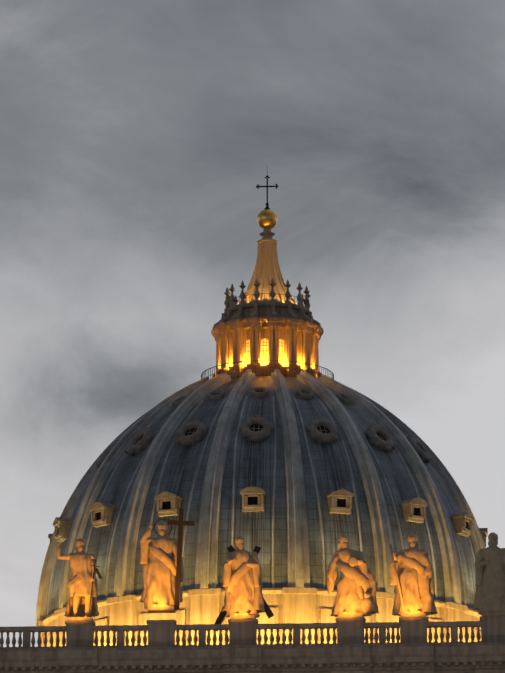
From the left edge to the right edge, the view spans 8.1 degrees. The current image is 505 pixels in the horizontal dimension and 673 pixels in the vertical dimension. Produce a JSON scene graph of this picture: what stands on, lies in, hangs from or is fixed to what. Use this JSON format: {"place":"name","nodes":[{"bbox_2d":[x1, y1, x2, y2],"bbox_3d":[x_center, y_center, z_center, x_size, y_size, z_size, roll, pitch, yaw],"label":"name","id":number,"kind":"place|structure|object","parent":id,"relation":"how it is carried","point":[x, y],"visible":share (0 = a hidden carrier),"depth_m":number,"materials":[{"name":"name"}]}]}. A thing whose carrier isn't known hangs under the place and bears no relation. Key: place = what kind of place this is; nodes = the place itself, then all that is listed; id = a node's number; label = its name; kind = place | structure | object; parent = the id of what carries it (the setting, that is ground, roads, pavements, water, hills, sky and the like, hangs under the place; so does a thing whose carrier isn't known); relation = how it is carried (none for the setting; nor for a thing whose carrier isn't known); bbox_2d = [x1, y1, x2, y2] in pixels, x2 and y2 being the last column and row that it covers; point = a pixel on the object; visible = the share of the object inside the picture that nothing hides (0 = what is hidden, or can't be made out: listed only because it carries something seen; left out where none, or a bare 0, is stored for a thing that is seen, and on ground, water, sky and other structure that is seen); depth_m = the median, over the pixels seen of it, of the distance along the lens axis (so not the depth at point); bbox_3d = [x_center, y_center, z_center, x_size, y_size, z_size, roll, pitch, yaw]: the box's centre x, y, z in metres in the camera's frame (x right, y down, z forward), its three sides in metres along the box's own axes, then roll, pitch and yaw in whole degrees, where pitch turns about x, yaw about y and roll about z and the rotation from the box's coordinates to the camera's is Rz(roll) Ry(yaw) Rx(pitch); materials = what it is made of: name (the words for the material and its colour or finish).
{"place":"outdoors","nodes":[
{"label":"outdoors","id":0,"kind":"place"},
{"bbox_2d":[0,0,504,646],"label":"sky","id":1,"kind":"structure","parent":0,"point":[138,138],"materials":[{"name":"grey"}]},
{"label":"ground","id":2,"kind":"structure","parent":0,"visible":0},
{"bbox_3d":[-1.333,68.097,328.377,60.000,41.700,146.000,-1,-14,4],"label":"nave body","id":3,"kind":"object","parent":2,"relation":"on","visible":0},
{"bbox_2d":[0,616,504,672],"bbox_3d":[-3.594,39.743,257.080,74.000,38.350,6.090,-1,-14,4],"label":"balustrade","id":4,"kind":"object","parent":3,"relation":"on","point":[351,650],"visible":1,"depth_m":258.96,"materials":[{"name":"stone"}]},
{"bbox_2d":[56,538,101,620],"bbox_3d":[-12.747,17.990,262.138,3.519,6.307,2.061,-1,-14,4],"label":"statue","id":5,"kind":"object","parent":4,"relation":"on","point":[81,604],"visible":1,"depth_m":261.52,"materials":[{"name":"stone"}]},
{"bbox_2d":[139,508,194,612],"bbox_3d":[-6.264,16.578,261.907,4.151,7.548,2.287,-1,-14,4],"label":"statue","id":6,"kind":"object","parent":4,"relation":"on","point":[161,558],"visible":1,"depth_m":261.12,"materials":[{"name":"stone"}]},
{"bbox_2d":[214,536,273,631],"bbox_3d":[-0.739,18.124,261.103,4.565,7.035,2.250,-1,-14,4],"label":"statue","id":7,"kind":"object","parent":4,"relation":"on","point":[243,586],"visible":1,"depth_m":260.50,"materials":[{"name":"stone"}]},
{"bbox_2d":[327,534,378,617],"bbox_3d":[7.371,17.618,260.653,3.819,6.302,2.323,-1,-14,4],"label":"statue","id":8,"kind":"object","parent":4,"relation":"on","point":[357,583],"visible":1,"depth_m":259.83,"materials":[{"name":"stone"}]},
{"bbox_2d":[389,533,436,616],"bbox_3d":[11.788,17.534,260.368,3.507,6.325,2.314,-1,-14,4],"label":"statue","id":9,"kind":"object","parent":4,"relation":"on","point":[411,581],"visible":1,"depth_m":259.65,"materials":[{"name":"stone"}]},
{"bbox_2d":[473,532,504,615],"bbox_3d":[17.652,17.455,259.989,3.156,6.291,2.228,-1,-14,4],"label":"statue","id":10,"kind":"object","parent":4,"relation":"on","point":[489,598],"visible":1,"depth_m":259.32,"materials":[{"name":"stone"}]},
{"bbox_2d":[36,587,481,646],"bbox_3d":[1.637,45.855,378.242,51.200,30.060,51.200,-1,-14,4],"label":"dome base wall","id":11,"kind":"structure","parent":3,"relation":"on","point":[285,605],"depth_m":359.23,"materials":[{"name":"stone"}]},
{"bbox_2d":[36,369,484,623],"bbox_3d":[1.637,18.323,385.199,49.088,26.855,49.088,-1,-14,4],"label":"dome","id":12,"kind":"structure","parent":11,"relation":"on","point":[295,529],"depth_m":367.35,"materials":[{"name":"metal"}]},
{"bbox_2d":[201,175,333,379],"bbox_3d":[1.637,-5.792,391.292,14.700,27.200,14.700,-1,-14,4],"label":"lantern","id":13,"kind":"object","parent":12,"relation":"on","point":[267,325],"visible":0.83,"depth_m":386.16,"materials":[{"name":"stone"}]},
{"bbox_2d":[48,387,487,547],"bbox_3d":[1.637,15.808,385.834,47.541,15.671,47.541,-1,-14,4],"label":"dormer windows","id":14,"kind":"structure","parent":12,"relation":"attached to","point":[256,428],"depth_m":369.67,"materials":[{"name":"beige stone"}]}
]}

